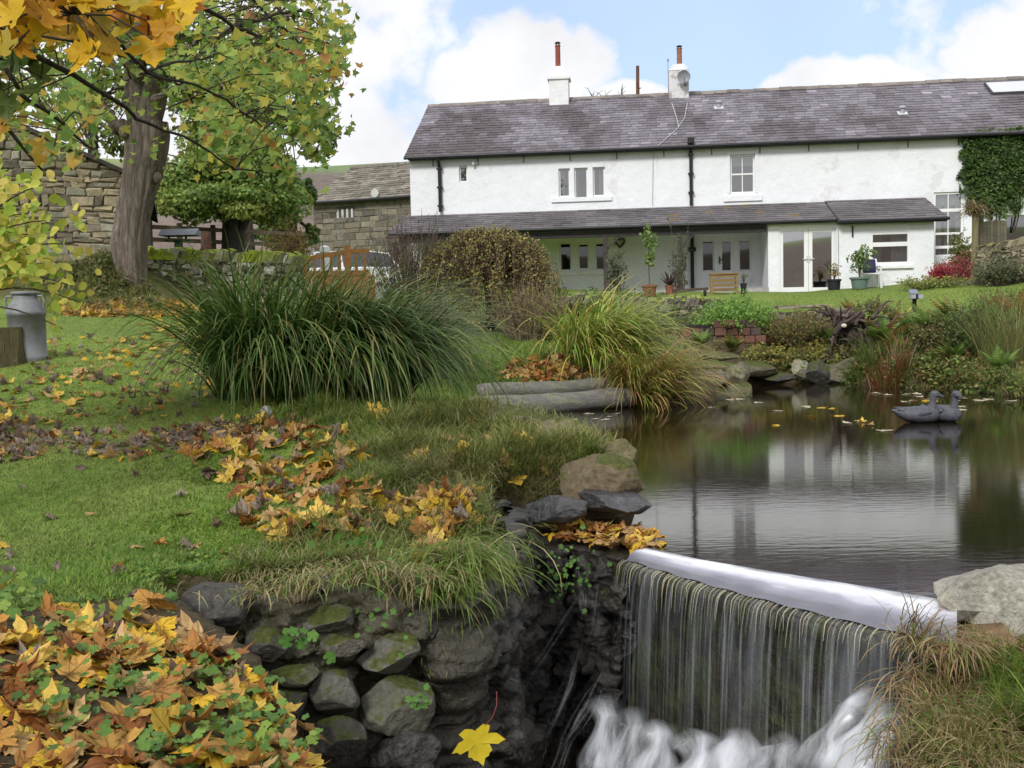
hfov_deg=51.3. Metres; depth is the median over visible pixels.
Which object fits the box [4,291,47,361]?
milk churn
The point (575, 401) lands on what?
log
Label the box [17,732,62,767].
fallen leaf
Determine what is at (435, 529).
fallen leaf
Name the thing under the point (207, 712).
fallen leaf
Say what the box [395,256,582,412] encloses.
seed stalks
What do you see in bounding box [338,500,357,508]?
fallen leaf
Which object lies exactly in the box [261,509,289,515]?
fallen leaf
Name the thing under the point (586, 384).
log
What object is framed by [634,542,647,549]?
fallen leaf
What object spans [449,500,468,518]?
fallen leaf
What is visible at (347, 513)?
fallen leaf
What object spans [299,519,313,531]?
fallen leaf
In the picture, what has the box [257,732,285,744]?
fallen leaf
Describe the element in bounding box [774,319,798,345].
fern
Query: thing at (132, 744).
fallen leaf
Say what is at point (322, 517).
fallen leaf
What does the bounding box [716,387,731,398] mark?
rock
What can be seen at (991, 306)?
fern
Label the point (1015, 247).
dry stone wall
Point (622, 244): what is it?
heart wreath
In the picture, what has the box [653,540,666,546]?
fallen leaf
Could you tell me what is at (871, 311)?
fern bush
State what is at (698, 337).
fern
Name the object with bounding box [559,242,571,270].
window
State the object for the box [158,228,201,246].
bird table
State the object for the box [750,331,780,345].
fern
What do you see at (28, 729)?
fallen leaf
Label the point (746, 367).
rock
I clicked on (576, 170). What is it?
window
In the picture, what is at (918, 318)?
fern
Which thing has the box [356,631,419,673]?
rock
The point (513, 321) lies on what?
bare shrub
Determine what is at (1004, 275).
grey bush
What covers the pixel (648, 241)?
flower pot
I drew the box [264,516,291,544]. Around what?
fallen leaf
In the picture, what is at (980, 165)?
ivy
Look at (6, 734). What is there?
fallen leaf
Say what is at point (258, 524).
fallen leaf
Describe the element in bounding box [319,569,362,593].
rock
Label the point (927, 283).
flowers
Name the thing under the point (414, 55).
sky
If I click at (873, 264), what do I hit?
cushion
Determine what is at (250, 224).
thin tree
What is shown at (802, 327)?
bank shrub
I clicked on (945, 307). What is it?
fern
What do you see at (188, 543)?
fallen leaf
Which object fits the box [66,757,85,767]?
fallen leaf
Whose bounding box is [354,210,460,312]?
bare shrub
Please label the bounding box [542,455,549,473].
fallen leaf
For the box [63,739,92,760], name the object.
fallen leaf
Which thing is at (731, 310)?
garden shrub
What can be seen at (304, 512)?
fallen leaf
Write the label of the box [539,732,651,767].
stream water
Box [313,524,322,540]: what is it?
fallen leaf
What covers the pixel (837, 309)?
flagstone
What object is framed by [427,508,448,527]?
fallen leaf
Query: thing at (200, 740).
fallen leaf
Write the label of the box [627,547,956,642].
weir crest
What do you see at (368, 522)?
fallen leaf
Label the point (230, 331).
pendulous sedge
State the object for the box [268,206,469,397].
seed stalks
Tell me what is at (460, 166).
window
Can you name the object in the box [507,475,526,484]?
fallen leaf
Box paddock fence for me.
[151,223,302,251]
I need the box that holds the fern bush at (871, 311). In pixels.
[856,293,905,322]
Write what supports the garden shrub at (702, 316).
in the brick planter at (719, 332)
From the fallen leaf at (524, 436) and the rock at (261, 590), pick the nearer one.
the rock at (261, 590)
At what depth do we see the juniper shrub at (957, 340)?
19.38 m
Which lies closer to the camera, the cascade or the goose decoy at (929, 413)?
the cascade
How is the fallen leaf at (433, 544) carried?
on the rough grass at (999, 692)
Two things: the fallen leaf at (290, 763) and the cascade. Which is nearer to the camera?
the fallen leaf at (290, 763)
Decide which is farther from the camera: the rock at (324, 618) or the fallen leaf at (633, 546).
the fallen leaf at (633, 546)
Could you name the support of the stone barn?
on the ground at (250, 659)
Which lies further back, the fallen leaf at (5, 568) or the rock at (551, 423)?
the rock at (551, 423)
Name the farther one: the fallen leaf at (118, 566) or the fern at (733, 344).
the fern at (733, 344)
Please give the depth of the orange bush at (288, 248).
23.21 m
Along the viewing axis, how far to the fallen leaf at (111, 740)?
3.19 m
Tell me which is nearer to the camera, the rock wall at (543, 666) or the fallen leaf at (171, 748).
the fallen leaf at (171, 748)
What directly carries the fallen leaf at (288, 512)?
on the rough grass at (999, 692)
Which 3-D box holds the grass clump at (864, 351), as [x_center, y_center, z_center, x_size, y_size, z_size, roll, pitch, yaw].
[6.801,-0.326,20.238,2.089,1.441,1.837,-1,4,0]
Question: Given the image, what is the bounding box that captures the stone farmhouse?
[307,161,411,269]
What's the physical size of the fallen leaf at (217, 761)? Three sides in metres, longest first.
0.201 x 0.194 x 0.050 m
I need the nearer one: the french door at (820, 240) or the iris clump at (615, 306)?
the iris clump at (615, 306)
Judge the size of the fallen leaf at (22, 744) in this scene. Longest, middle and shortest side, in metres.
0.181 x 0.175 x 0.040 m
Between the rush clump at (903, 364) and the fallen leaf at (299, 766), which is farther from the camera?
the rush clump at (903, 364)
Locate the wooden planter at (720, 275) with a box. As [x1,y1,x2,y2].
[709,273,738,293]
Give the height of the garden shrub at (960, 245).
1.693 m
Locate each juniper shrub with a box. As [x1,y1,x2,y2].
[905,310,957,355]
[931,295,1018,356]
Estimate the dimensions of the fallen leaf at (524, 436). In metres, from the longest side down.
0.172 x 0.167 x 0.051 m
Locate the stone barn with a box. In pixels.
[0,124,157,264]
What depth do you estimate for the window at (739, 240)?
35.22 m
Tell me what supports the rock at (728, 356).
on the rock at (715, 362)
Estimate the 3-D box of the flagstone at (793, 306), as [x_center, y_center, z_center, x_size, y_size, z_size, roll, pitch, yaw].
[6.299,-1.691,23.347,1.180,0.088,0.647,-1,4,0]
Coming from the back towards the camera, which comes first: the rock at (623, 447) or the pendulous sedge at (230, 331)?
the pendulous sedge at (230, 331)
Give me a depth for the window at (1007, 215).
34.07 m
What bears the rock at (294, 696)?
on the rock wall at (543, 666)
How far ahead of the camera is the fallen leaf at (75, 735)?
3.18 m
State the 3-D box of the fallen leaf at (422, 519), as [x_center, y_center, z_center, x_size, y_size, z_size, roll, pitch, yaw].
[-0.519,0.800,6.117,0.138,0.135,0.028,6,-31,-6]
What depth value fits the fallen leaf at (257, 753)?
3.20 m
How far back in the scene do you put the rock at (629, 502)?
7.33 m
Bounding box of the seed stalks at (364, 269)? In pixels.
[241,217,434,305]
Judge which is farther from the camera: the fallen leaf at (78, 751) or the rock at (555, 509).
the rock at (555, 509)
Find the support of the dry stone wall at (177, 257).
on the ground at (250, 659)
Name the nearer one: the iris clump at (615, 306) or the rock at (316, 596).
the rock at (316, 596)
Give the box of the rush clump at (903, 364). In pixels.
[860,328,923,388]
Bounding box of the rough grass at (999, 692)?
[9,244,1023,767]
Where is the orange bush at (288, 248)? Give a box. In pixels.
[261,215,317,270]
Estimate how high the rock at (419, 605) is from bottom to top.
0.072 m
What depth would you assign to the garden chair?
31.53 m
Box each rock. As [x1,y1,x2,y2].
[180,582,256,634]
[245,625,288,662]
[246,585,269,595]
[257,405,271,414]
[269,664,319,688]
[274,576,321,604]
[278,687,307,718]
[302,601,353,632]
[305,715,366,756]
[308,669,359,714]
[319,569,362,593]
[320,632,367,656]
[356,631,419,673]
[356,730,441,767]
[358,674,435,735]
[363,568,418,611]
[412,614,436,646]
[418,598,425,606]
[439,590,452,600]
[477,404,549,428]
[525,495,586,523]
[534,417,598,440]
[559,453,643,498]
[578,489,651,514]
[604,438,637,463]
[675,360,733,370]
[698,353,739,360]
[700,369,725,387]
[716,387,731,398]
[723,363,745,385]
[723,381,751,396]
[738,361,750,381]
[742,360,777,376]
[760,373,796,383]
[791,359,808,379]
[806,359,830,383]
[826,356,856,383]
[933,564,1023,640]
[957,621,1023,662]
[1010,563,1023,569]
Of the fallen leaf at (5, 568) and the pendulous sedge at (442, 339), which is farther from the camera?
the pendulous sedge at (442, 339)
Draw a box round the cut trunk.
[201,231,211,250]
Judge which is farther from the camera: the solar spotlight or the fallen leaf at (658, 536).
the solar spotlight
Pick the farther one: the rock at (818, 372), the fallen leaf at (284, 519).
the rock at (818, 372)
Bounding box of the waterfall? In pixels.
[503,529,946,767]
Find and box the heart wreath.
[615,238,624,247]
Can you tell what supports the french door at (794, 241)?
in the cottage
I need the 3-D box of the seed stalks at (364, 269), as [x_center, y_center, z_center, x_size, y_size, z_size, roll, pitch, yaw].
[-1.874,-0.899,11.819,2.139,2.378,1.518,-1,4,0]
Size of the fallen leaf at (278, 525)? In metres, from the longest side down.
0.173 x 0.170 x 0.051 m
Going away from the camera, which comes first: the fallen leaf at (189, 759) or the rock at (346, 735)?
the fallen leaf at (189, 759)
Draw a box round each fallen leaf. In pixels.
[0,538,9,547]
[0,574,15,589]
[0,724,18,748]
[0,730,44,755]
[0,737,38,767]
[1,547,14,558]
[1,563,15,572]
[11,710,32,743]
[11,761,47,767]
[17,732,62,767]
[26,744,77,767]
[28,753,67,767]
[31,737,66,755]
[39,726,100,742]
[43,695,90,728]
[46,512,58,518]
[51,561,60,569]
[56,730,93,752]
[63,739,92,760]
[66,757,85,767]
[76,727,143,752]
[83,747,138,767]
[88,753,125,757]
[106,742,156,764]
[107,564,126,573]
[109,756,120,767]
[110,725,131,736]
[115,716,151,733]
[117,756,138,767]
[120,737,170,757]
[135,756,195,767]
[148,729,212,765]
[150,701,181,747]
[151,536,168,544]
[158,743,184,750]
[169,701,214,722]
[169,743,214,767]
[175,534,192,549]
[176,485,188,495]
[182,721,204,743]
[194,737,233,767]
[205,737,244,767]
[211,517,223,526]
[221,727,260,748]
[226,744,275,767]
[238,516,262,528]
[246,753,298,767]
[249,755,277,767]
[256,524,269,532]
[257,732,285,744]
[260,505,277,523]
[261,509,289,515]
[262,520,280,532]
[264,513,292,536]
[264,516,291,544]
[266,719,300,757]
[269,518,294,531]
[275,509,294,514]
[279,747,309,767]
[281,514,299,530]
[287,738,325,767]
[289,764,312,767]
[296,503,319,521]
[297,530,312,542]
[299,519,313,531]
[309,495,333,517]
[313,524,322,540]
[315,516,337,529]
[320,514,334,533]
[326,508,348,517]
[333,515,352,533]
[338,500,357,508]
[345,520,360,533]
[346,509,358,526]
[349,515,360,528]
[356,509,374,514]
[357,518,370,533]
[358,517,378,530]
[385,509,399,524]
[407,445,428,458]
[407,515,426,539]
[410,514,432,528]
[410,537,426,549]
[411,448,429,460]
[412,550,433,573]
[426,526,437,539]
[426,531,440,543]
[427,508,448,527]
[430,540,449,566]
[437,528,450,544]
[441,517,451,532]
[443,510,465,524]
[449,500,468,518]
[450,518,454,539]
[452,440,472,451]
[464,502,483,522]
[498,458,510,468]
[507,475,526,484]
[514,431,532,444]
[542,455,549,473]
[588,537,606,547]
[592,538,610,547]
[601,531,619,540]
[606,536,627,543]
[607,539,617,548]
[619,537,633,546]
[626,536,641,542]
[629,541,646,553]
[634,532,658,542]
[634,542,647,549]
[645,541,661,547]
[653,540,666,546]
[654,531,667,538]
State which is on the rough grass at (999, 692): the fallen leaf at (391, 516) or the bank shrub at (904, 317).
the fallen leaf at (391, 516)
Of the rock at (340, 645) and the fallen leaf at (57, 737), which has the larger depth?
the rock at (340, 645)
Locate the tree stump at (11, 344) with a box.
[0,327,26,367]
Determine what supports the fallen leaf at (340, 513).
on the rough grass at (999, 692)
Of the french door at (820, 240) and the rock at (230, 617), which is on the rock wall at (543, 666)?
the rock at (230, 617)
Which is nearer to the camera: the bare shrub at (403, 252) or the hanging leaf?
the hanging leaf
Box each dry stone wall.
[148,246,309,304]
[974,236,1023,282]
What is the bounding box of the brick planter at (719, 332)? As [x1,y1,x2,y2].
[677,320,765,351]
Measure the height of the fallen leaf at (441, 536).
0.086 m
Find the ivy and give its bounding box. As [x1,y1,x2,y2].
[956,125,1023,231]
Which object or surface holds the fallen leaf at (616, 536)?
on the fallen leaf
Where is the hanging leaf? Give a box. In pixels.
[452,691,504,765]
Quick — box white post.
[318,245,329,270]
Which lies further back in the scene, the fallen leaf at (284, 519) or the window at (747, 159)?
the window at (747, 159)
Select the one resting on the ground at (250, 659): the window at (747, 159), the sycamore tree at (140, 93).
the sycamore tree at (140, 93)
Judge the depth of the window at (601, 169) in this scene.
35.75 m
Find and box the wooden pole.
[636,66,640,94]
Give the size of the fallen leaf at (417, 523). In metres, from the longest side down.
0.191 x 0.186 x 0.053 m
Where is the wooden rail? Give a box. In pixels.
[672,287,708,298]
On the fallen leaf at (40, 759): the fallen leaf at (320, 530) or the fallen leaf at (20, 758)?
the fallen leaf at (20, 758)
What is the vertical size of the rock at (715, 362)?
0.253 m
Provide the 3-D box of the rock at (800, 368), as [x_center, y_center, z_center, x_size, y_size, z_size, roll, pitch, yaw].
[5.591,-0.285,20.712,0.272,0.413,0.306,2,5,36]
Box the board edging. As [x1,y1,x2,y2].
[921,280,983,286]
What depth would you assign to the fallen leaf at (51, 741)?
3.11 m
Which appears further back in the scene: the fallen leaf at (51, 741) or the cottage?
the cottage
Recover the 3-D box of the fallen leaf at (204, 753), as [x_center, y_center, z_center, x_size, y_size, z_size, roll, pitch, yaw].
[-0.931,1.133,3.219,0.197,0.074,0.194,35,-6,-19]
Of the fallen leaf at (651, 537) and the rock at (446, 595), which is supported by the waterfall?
the fallen leaf at (651, 537)
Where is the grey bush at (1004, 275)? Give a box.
[970,246,1023,286]
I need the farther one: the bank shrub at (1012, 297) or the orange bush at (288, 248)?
the orange bush at (288, 248)
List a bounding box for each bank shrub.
[759,305,833,351]
[900,306,942,326]
[959,282,1023,308]
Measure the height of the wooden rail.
0.648 m
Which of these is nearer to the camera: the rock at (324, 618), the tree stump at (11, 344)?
the rock at (324, 618)
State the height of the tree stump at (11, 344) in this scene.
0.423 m
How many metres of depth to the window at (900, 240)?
32.26 m
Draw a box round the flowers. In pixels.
[895,273,978,289]
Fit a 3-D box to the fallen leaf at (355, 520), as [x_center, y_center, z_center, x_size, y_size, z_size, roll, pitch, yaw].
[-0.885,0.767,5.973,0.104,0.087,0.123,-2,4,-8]
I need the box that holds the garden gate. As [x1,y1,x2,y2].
[303,245,375,300]
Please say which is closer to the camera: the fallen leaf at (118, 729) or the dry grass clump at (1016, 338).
the fallen leaf at (118, 729)
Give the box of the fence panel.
[978,215,1006,245]
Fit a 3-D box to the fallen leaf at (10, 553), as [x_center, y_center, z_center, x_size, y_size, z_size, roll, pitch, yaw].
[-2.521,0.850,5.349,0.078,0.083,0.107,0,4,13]
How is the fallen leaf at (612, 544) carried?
on the waterfall
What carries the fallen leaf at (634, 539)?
on the pond water at (825, 493)
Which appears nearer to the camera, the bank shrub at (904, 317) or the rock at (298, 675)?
the rock at (298, 675)
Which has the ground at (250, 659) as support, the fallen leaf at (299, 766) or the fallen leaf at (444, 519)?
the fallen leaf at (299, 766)
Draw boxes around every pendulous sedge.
[75,219,469,420]
[176,238,544,409]
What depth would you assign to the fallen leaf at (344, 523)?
5.86 m
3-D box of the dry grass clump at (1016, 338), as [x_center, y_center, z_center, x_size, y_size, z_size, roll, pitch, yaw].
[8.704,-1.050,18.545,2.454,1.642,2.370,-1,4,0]
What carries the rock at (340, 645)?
on the rock wall at (543, 666)
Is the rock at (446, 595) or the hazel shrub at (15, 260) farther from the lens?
the hazel shrub at (15, 260)
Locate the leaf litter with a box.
[0,296,915,743]
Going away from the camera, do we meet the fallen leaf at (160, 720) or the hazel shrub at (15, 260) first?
the fallen leaf at (160, 720)
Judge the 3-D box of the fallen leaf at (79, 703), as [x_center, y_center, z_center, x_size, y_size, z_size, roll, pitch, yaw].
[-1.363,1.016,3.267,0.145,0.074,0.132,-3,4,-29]
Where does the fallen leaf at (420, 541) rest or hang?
on the rough grass at (999, 692)
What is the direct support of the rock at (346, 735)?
on the rock wall at (543, 666)
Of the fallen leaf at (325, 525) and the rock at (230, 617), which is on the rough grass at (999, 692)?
the fallen leaf at (325, 525)
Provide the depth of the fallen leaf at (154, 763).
3.12 m
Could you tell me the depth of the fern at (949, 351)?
19.13 m
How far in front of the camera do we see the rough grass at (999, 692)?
5.43 m
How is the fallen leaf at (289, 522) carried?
on the rough grass at (999, 692)
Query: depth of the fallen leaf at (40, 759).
3.01 m
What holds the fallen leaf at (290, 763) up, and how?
on the ground at (250, 659)
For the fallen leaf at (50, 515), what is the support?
on the ground at (250, 659)
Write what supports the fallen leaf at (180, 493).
on the ground at (250, 659)
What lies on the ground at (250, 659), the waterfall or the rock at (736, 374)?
the waterfall
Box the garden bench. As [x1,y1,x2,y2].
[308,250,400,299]
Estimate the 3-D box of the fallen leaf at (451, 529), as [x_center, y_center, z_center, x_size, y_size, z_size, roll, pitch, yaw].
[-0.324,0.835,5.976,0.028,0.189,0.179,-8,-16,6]
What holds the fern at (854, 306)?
on the ground at (250, 659)
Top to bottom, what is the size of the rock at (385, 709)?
0.278 m
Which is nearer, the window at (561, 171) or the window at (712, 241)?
the window at (712, 241)
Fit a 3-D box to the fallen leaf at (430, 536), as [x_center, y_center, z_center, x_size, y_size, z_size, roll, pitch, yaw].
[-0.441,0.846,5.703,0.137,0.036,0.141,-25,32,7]
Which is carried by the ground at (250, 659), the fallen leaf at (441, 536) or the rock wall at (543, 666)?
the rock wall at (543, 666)
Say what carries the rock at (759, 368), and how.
on the ground at (250, 659)
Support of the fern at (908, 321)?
on the ground at (250, 659)
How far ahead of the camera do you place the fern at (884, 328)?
20.52 m
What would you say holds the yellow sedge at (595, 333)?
on the ground at (250, 659)
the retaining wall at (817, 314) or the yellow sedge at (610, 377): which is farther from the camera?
the retaining wall at (817, 314)
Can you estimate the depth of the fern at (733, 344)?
21.08 m
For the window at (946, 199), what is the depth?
34.37 m
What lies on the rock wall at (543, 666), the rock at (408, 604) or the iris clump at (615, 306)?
the rock at (408, 604)
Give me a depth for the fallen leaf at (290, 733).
3.42 m
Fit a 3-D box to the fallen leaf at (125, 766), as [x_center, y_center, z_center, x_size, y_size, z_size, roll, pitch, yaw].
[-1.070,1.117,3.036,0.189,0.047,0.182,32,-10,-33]
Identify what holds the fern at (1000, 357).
on the ground at (250, 659)
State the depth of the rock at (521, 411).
8.82 m
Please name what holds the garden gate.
on the ground at (250, 659)
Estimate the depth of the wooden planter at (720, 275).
30.46 m
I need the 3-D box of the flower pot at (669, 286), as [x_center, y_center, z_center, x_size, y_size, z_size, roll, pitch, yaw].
[4.609,-2.997,31.095,0.719,0.754,1.085,-1,4,0]
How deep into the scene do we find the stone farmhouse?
50.92 m
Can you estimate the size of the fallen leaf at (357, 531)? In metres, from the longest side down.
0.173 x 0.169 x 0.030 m
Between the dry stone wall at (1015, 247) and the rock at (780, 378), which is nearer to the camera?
the rock at (780, 378)
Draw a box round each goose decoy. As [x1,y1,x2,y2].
[891,390,943,422]
[920,390,962,421]
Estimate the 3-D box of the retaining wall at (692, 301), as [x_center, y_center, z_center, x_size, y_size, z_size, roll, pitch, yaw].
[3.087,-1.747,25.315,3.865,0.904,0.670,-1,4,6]
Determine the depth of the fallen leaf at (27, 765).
3.00 m
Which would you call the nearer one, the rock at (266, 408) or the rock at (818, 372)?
the rock at (266, 408)
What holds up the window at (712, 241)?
in the cottage
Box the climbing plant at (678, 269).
[667,218,690,292]
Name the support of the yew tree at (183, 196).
on the ground at (250, 659)
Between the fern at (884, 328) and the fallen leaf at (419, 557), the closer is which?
the fallen leaf at (419, 557)
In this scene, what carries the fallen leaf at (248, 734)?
on the ground at (250, 659)
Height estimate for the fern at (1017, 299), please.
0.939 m
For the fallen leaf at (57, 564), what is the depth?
5.01 m
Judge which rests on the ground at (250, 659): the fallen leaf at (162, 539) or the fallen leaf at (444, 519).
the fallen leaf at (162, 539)
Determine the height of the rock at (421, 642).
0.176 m
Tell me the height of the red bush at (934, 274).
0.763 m
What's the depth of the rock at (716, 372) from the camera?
18.02 m
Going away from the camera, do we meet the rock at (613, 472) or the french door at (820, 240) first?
the rock at (613, 472)
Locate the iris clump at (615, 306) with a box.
[578,285,656,342]
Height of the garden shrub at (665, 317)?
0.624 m
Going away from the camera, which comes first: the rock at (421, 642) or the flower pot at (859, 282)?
the rock at (421, 642)
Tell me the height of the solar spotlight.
0.701 m
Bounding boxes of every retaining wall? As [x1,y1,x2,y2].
[561,293,722,318]
[768,310,832,336]
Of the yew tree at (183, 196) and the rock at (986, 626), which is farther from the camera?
the yew tree at (183, 196)
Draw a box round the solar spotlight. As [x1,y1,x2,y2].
[908,289,922,311]
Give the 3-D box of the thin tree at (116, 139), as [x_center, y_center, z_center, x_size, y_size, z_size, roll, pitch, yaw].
[-13.868,-6.533,34.065,4.101,8.407,2.738,1,5,35]
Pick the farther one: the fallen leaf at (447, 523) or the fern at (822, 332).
the fern at (822, 332)
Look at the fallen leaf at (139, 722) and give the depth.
3.31 m
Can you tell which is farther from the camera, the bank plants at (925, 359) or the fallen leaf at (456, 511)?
the bank plants at (925, 359)
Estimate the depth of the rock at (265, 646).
4.61 m
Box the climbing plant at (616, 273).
[602,240,628,294]
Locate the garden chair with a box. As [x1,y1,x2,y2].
[857,259,882,287]
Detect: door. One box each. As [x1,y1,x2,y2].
[718,239,733,283]
[781,228,807,291]
[808,227,833,290]
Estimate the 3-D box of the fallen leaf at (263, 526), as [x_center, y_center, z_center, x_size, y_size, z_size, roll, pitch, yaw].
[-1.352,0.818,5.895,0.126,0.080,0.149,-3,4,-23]
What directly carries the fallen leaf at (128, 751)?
on the fallen leaf at (114, 766)
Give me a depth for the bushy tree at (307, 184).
41.27 m
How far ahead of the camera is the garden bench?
29.35 m
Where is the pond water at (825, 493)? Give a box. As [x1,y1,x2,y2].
[532,383,1023,620]
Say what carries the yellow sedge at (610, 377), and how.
on the rough grass at (999, 692)
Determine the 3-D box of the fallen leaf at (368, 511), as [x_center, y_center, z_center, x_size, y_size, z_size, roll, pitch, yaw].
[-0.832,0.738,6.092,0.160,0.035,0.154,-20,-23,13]
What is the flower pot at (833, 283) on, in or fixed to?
on the ground at (250, 659)
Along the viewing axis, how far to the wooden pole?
46.63 m
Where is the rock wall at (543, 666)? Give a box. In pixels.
[178,499,637,767]
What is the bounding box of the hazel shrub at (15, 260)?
[0,133,101,333]
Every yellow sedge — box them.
[496,272,723,401]
[592,329,746,412]
[594,350,702,404]
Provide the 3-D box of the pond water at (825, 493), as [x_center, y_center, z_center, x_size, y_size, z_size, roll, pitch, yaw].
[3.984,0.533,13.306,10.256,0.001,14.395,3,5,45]
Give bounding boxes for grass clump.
[820,330,924,386]
[947,285,1023,368]
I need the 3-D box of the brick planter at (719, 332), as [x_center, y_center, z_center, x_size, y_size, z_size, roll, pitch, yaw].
[4.371,-0.953,22.586,1.716,0.790,1.514,-1,4,0]
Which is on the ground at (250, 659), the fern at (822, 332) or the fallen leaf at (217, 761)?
the fern at (822, 332)
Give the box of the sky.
[0,0,1023,166]
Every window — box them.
[459,165,466,181]
[559,169,569,196]
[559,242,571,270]
[574,168,587,196]
[578,243,588,269]
[593,167,604,195]
[595,243,602,269]
[701,240,713,271]
[730,154,754,193]
[739,240,750,270]
[870,231,909,264]
[934,192,962,256]
[1005,215,1023,220]
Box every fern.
[566,296,595,321]
[584,298,627,309]
[689,328,714,346]
[721,334,748,350]
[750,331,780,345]
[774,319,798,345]
[810,326,836,343]
[828,301,900,321]
[838,296,881,310]
[855,311,912,349]
[873,329,912,349]
[891,308,941,337]
[902,297,972,329]
[922,289,1009,319]
[930,338,971,359]
[955,297,1023,329]
[975,289,1023,327]
[978,344,1021,372]
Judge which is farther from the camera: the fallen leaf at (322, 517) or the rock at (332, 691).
the fallen leaf at (322, 517)
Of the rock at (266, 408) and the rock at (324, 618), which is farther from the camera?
the rock at (266, 408)
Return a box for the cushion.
[861,259,875,272]
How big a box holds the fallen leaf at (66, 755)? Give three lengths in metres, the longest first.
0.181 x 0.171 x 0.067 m
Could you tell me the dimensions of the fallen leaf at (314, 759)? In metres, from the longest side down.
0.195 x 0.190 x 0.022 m
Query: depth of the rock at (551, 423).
8.41 m
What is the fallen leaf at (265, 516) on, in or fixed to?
on the ground at (250, 659)
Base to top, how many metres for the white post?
1.120 m
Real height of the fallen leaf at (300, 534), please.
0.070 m
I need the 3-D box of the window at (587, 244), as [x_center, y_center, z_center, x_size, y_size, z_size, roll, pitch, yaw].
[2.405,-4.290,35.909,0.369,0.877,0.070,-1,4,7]
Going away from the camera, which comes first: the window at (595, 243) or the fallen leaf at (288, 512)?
the fallen leaf at (288, 512)
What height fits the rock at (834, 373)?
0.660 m
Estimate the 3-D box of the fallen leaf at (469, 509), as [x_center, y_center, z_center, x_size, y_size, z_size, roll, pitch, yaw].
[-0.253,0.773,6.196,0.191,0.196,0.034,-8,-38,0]
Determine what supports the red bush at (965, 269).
on the ground at (250, 659)
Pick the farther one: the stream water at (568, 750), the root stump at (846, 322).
the root stump at (846, 322)
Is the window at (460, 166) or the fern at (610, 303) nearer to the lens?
the fern at (610, 303)
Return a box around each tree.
[0,0,356,185]
[6,0,366,286]
[23,44,125,162]
[153,52,313,252]
[203,11,349,249]
[253,177,320,249]
[413,224,568,331]
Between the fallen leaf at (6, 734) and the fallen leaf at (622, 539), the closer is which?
the fallen leaf at (6, 734)
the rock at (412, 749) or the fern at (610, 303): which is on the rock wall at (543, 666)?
the rock at (412, 749)
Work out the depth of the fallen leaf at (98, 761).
3.08 m
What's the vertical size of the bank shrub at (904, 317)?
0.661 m
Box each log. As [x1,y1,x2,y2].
[470,387,634,412]
[476,377,615,395]
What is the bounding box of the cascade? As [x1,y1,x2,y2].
[595,696,891,767]
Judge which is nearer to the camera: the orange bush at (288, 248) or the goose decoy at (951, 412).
the goose decoy at (951, 412)
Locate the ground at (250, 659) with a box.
[0,253,1023,767]
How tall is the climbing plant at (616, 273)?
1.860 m
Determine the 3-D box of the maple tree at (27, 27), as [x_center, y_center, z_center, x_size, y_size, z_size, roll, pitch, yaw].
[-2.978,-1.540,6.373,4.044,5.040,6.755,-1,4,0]
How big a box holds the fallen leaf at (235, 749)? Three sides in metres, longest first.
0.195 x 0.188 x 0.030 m
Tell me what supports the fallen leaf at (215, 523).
on the ground at (250, 659)
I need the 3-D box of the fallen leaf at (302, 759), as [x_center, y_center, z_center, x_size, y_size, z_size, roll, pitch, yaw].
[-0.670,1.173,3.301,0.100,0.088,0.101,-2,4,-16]
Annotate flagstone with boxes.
[774,305,829,308]
[822,308,851,311]
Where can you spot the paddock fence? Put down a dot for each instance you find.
(213, 229)
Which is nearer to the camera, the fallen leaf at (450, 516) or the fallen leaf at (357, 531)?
the fallen leaf at (357, 531)
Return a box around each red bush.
[924,260,952,279]
[933,250,973,279]
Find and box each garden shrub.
[639,308,681,332]
[687,307,709,324]
[690,288,777,335]
[944,227,971,273]
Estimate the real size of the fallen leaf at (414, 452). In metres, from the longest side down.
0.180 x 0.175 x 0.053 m
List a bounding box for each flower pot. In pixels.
[639,223,657,296]
[659,269,681,293]
[740,274,747,293]
[826,263,841,289]
[846,243,877,288]
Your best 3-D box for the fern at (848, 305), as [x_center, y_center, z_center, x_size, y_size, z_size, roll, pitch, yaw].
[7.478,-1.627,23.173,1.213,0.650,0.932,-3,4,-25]
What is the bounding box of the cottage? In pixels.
[388,41,1023,292]
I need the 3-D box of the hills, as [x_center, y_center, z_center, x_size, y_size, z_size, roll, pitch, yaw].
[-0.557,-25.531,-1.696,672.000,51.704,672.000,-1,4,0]
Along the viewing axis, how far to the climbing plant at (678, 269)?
31.41 m
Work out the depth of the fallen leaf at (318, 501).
5.93 m
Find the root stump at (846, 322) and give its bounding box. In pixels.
[806,300,911,361]
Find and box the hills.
[100,158,407,254]
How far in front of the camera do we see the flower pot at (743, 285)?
30.44 m
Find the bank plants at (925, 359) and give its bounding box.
[34,248,1023,398]
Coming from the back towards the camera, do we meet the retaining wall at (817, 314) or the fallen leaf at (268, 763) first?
the retaining wall at (817, 314)
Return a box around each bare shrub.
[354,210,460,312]
[487,279,571,342]
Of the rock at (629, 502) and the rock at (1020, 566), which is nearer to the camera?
the rock at (1020, 566)

